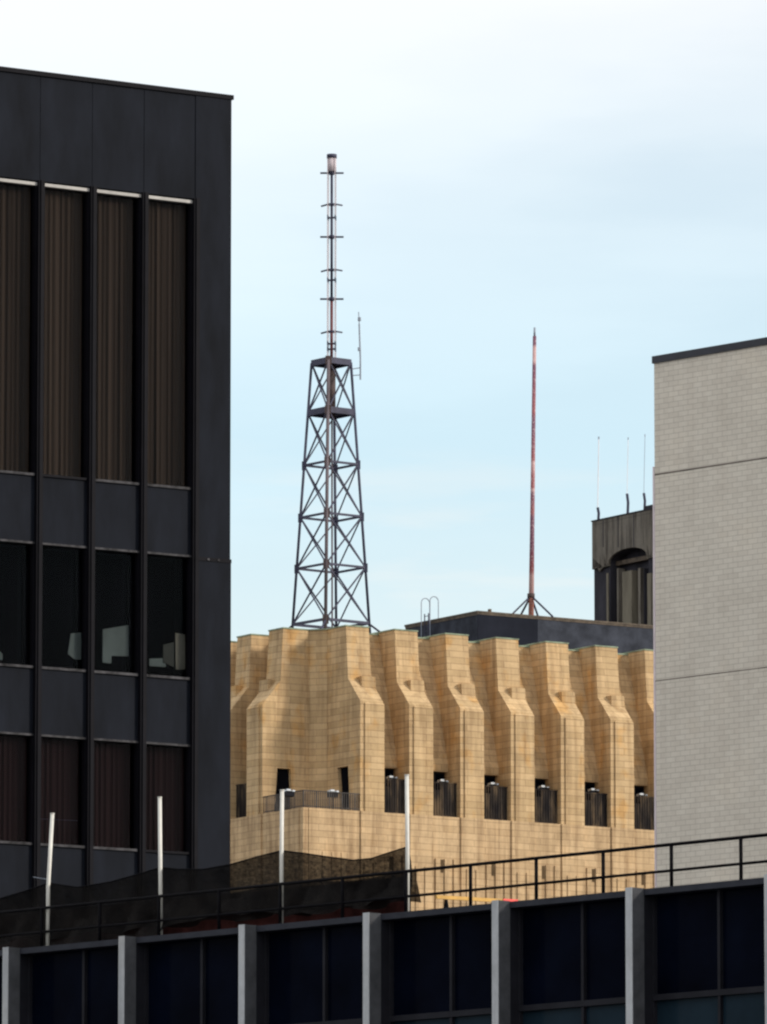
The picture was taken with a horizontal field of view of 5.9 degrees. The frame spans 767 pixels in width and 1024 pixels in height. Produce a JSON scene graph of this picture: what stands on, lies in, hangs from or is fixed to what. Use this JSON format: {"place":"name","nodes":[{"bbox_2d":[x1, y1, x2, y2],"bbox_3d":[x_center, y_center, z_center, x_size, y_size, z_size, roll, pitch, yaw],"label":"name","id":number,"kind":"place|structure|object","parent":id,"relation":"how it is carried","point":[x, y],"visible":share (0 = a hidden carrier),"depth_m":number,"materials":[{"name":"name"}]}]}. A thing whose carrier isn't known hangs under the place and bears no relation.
{"place":"outdoors","nodes":[
{"label":"outdoors","id":0,"kind":"place"},
{"bbox_2d":[0,66,233,897],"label":"office tower","id":1,"kind":"structure","parent":0,"point":[115,448],"depth_m":180.39,"materials":[{"name":"black metal"}]},
{"bbox_2d":[0,731,33,844],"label":"window","id":2,"kind":"structure","parent":1,"relation":"in","point":[16,752],"depth_m":177.97,"materials":[{"name":"brown glass"}]},
{"bbox_2d":[0,539,34,667],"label":"window","id":3,"kind":"structure","parent":1,"relation":"in","point":[8,555],"depth_m":179.01,"materials":[{"name":"black glass"}]},
{"bbox_2d":[0,178,36,475],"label":"window","id":4,"kind":"structure","parent":1,"relation":"in","point":[17,215],"depth_m":179.54,"materials":[{"name":"brown glass"}]},
{"bbox_2d":[22,543,86,671],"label":"window","id":5,"kind":"structure","parent":1,"relation":"in","point":[58,644],"depth_m":179.67,"materials":[{"name":"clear glass"}]},
{"bbox_2d":[26,734,85,847],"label":"window","id":6,"kind":"structure","parent":1,"relation":"in","point":[61,770],"depth_m":178.66,"materials":[{"name":"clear glass"}]},
{"bbox_2d":[28,183,88,480],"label":"window","id":7,"kind":"structure","parent":1,"relation":"in","point":[65,257],"depth_m":180.24,"materials":[{"name":"brown glass"}]},
{"bbox_2d":[74,547,139,675],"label":"window","id":8,"kind":"structure","parent":1,"relation":"in","point":[111,638],"depth_m":180.33,"materials":[{"name":"black glass"}]},
{"bbox_2d":[79,738,138,851],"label":"window","id":9,"kind":"structure","parent":1,"relation":"in","point":[112,761],"depth_m":179.45,"materials":[{"name":"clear glass"}]},
{"bbox_2d":[81,189,140,484],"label":"window","id":10,"kind":"structure","parent":1,"relation":"in","point":[114,309],"depth_m":181.03,"materials":[{"name":"brown glass"}]},
{"bbox_2d":[127,551,190,679],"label":"window","id":11,"kind":"structure","parent":1,"relation":"in","point":[160,573],"depth_m":181.17,"materials":[{"name":"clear glass"}]},
{"bbox_2d":[131,742,190,854],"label":"window","id":12,"kind":"structure","parent":1,"relation":"in","point":[167,768],"depth_m":180.24,"materials":[{"name":"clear glass"}]},
{"bbox_2d":[133,195,192,489],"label":"window","id":13,"kind":"structure","parent":1,"relation":"in","point":[169,313],"depth_m":181.79,"materials":[{"name":"brown glass"}]},
{"bbox_2d":[289,154,379,632],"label":"lattice tower","id":14,"kind":"structure","parent":0,"point":[330,409],"depth_m":413.79,"materials":[{"name":"metal"}]},
{"bbox_2d":[353,312,360,379],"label":"whip antenna","id":15,"kind":"object","parent":14,"relation":"attached to","point":[359,347],"visible":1,"depth_m":414.76,"materials":[{"name":"grey metal"}]},
{"bbox_2d":[0,0,766,640],"label":"sky","id":16,"kind":"structure","parent":0,"point":[591,175],"materials":[{"name":"blue"}]},
{"bbox_2d":[436,895,517,907],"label":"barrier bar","id":17,"kind":"object","parent":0,"point":[447,898],"visible":0.31,"depth_m":157.27,"materials":[{"name":"orange paint"}]},
{"bbox_2d":[652,337,766,887],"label":"brick building","id":18,"kind":"structure","parent":0,"point":[710,586],"depth_m":230.16,"materials":[{"name":"grey brick"}]},
{"bbox_3d":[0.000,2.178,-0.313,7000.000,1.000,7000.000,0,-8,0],"label":"ground","id":19,"kind":"structure","parent":0,"visible":0},
{"bbox_2d":[0,874,766,1023],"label":"glass building","id":20,"kind":"structure","parent":19,"relation":"on","point":[690,954],"depth_m":149.28,"materials":[{"name":"black glass"}]},
{"bbox_2d":[0,958,2,1023],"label":"window","id":21,"kind":"structure","parent":20,"relation":"in","point":[1,959],"depth_m":159.30,"materials":[{"name":"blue glass"}]},
{"bbox_2d":[34,813,77,945],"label":"white pole","id":22,"kind":"object","parent":20,"relation":"on","point":[52,819],"visible":1,"depth_m":158.59,"materials":[{"name":"metal"}]},
{"bbox_2d":[20,947,117,1023],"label":"window","id":23,"kind":"structure","parent":20,"relation":"in","point":[71,987],"depth_m":157.63,"materials":[{"name":"blue glass"}]},
{"bbox_2d":[157,797,162,934],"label":"white pole","id":24,"kind":"object","parent":20,"relation":"on","point":[160,844],"visible":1,"depth_m":156.05,"materials":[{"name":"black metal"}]},
{"bbox_2d":[0,847,420,949],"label":"debris netting","id":25,"kind":"object","parent":24,"relation":"hanging from","point":[265,869],"visible":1,"depth_m":155.21,"materials":[{"name":"black fabric"}]},
{"bbox_2d":[136,936,237,1023],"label":"window","id":26,"kind":"structure","parent":20,"relation":"in","point":[188,981],"depth_m":154.92,"materials":[{"name":"blue glass"}]},
{"bbox_2d":[140,901,410,936],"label":"roof hoarding","id":27,"kind":"object","parent":20,"relation":"on","point":[391,907],"visible":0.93,"depth_m":154.14,"materials":[{"name":"black paint"}]},
{"bbox_2d":[280,789,284,922],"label":"white pole","id":28,"kind":"object","parent":20,"relation":"on","point":[282,835],"visible":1,"depth_m":153.32,"materials":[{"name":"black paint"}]},
{"bbox_2d":[256,924,362,1023],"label":"window","id":29,"kind":"structure","parent":20,"relation":"in","point":[315,975],"depth_m":152.22,"materials":[{"name":"blue glass"}]},
{"bbox_2d":[0,833,766,945],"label":"roof railing","id":30,"kind":"object","parent":20,"relation":"on","point":[406,896],"visible":1,"depth_m":150.48,"materials":[{"name":"black metal"}]},
{"bbox_2d":[404,774,409,910],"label":"white pole","id":31,"kind":"object","parent":20,"relation":"on","point":[407,854],"visible":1,"depth_m":150.60,"materials":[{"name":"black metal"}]},
{"bbox_2d":[381,912,491,1023],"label":"window","id":32,"kind":"structure","parent":20,"relation":"in","point":[435,970],"depth_m":149.46,"materials":[{"name":"blue glass"}]},
{"bbox_2d":[510,899,625,1023],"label":"window","id":33,"kind":"structure","parent":20,"relation":"in","point":[568,962],"depth_m":146.75,"materials":[{"name":"blue glass"}]},
{"bbox_2d":[644,886,764,1023],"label":"window","id":34,"kind":"structure","parent":20,"relation":"in","point":[704,952],"depth_m":144.05,"materials":[{"name":"blue glass"}]},
{"bbox_2d":[230,625,654,910],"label":"stone building","id":35,"kind":"structure","parent":19,"relation":"on","point":[355,716],"depth_m":408.47,"materials":[{"name":"beige stone"}]},
{"bbox_2d":[276,769,288,810],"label":"window","id":36,"kind":"structure","parent":35,"relation":"in","point":[282,782],"depth_m":406.48,"materials":[{"name":"black glass"}]},
{"bbox_2d":[284,789,294,806],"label":"floodlight","id":37,"kind":"object","parent":35,"relation":"attached to","point":[289,793],"visible":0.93,"depth_m":401.72,"materials":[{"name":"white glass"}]},
{"bbox_2d":[328,789,338,808],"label":"floodlight","id":38,"kind":"object","parent":35,"relation":"on","point":[331,790],"visible":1,"depth_m":403.21,"materials":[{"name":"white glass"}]},
{"bbox_2d":[341,767,349,809],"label":"window","id":39,"kind":"structure","parent":35,"relation":"in","point":[344,771],"depth_m":405.68,"materials":[{"name":"black glass"}]},
{"bbox_2d":[384,768,393,786],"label":"window","id":40,"kind":"structure","parent":35,"relation":"in","point":[387,772],"depth_m":406.87,"materials":[{"name":"black glass"}]},
{"bbox_2d":[386,776,397,783],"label":"floodlight","id":41,"kind":"object","parent":35,"relation":"on","point":[389,777],"visible":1,"depth_m":406.11,"materials":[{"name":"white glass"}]},
{"bbox_2d":[421,596,438,636],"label":"roof ladder","id":42,"kind":"object","parent":35,"relation":"on","point":[428,615],"visible":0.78,"depth_m":421.48,"materials":[{"name":"metal"}]},
{"bbox_2d":[433,772,444,789],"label":"window","id":43,"kind":"structure","parent":35,"relation":"in","point":[436,775],"depth_m":408.57,"materials":[{"name":"black glass"}]},
{"bbox_2d":[440,860,443,872],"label":"slit window","id":44,"kind":"structure","parent":35,"relation":"in","point":[441,861],"depth_m":406.18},
{"bbox_2d":[437,779,448,786],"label":"floodlight","id":45,"kind":"object","parent":35,"relation":"on","point":[442,780],"visible":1,"depth_m":407.86,"materials":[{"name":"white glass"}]},
{"bbox_2d":[484,775,494,793],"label":"window","id":46,"kind":"structure","parent":35,"relation":"in","point":[487,779],"depth_m":410.37,"materials":[{"name":"black glass"}]},
{"bbox_2d":[491,864,493,875],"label":"slit window","id":47,"kind":"structure","parent":35,"relation":"in","point":[492,865],"depth_m":407.87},
{"bbox_2d":[488,782,498,789],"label":"floodlight","id":48,"kind":"object","parent":35,"relation":"on","point":[492,784],"visible":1,"depth_m":409.59,"materials":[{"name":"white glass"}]},
{"bbox_2d":[404,609,652,652],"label":"roof penthouse","id":49,"kind":"object","parent":35,"relation":"on","point":[524,629],"visible":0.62,"depth_m":420.27,"materials":[{"name":"black metal"}]},
{"bbox_2d":[513,327,552,616],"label":"radio mast","id":50,"kind":"object","parent":49,"relation":"on","point":[530,599],"visible":1,"depth_m":421.77,"materials":[{"name":"metal"}]},
{"bbox_2d":[534,779,544,796],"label":"window","id":51,"kind":"structure","parent":35,"relation":"in","point":[538,782],"depth_m":412.17,"materials":[{"name":"black glass"}]},
{"bbox_2d":[538,785,548,792],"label":"floodlight","id":52,"kind":"object","parent":35,"relation":"on","point":[543,787],"visible":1,"depth_m":411.38,"materials":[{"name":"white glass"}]},
{"bbox_2d":[542,866,544,878],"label":"slit window","id":53,"kind":"structure","parent":35,"relation":"in","point":[543,867],"depth_m":409.67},
{"bbox_2d":[584,782,594,799],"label":"window","id":54,"kind":"structure","parent":35,"relation":"in","point":[587,786],"depth_m":413.89,"materials":[{"name":"black glass"}]},
{"bbox_2d":[588,788,598,795],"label":"floodlight","id":55,"kind":"object","parent":35,"relation":"on","point":[592,790],"visible":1,"depth_m":413.15,"materials":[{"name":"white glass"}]},
{"bbox_2d":[592,869,594,881],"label":"slit window","id":56,"kind":"structure","parent":35,"relation":"in","point":[593,870],"depth_m":411.47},
{"bbox_2d":[634,786,643,803],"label":"window","id":57,"kind":"structure","parent":35,"relation":"in","point":[637,789],"depth_m":415.71,"materials":[{"name":"black glass"}]},
{"bbox_2d":[636,793,647,800],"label":"floodlight","id":58,"kind":"object","parent":35,"relation":"on","point":[641,794],"visible":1,"depth_m":414.86,"materials":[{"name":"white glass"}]},
{"bbox_2d":[641,875,643,884],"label":"slit window","id":59,"kind":"structure","parent":35,"relation":"in","point":[642,876],"depth_m":413.18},
{"bbox_2d":[591,504,652,624],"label":"concrete tower","id":60,"kind":"structure","parent":19,"relation":"on","point":[622,556],"depth_m":433.74,"materials":[{"name":"grey concrete"}]},
{"bbox_2d":[596,437,599,518],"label":"whip antenna","id":61,"kind":"object","parent":60,"relation":"on","point":[598,513],"visible":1,"depth_m":437.14,"materials":[{"name":"metal"}]},
{"bbox_2d":[626,437,628,512],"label":"whip antenna","id":62,"kind":"object","parent":60,"relation":"on","point":[627,500],"visible":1,"depth_m":434.50,"materials":[{"name":"metal"}]},
{"bbox_2d":[643,447,645,509],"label":"whip antenna","id":63,"kind":"object","parent":60,"relation":"on","point":[644,499],"visible":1,"depth_m":433.05,"materials":[{"name":"metal"}]}
]}

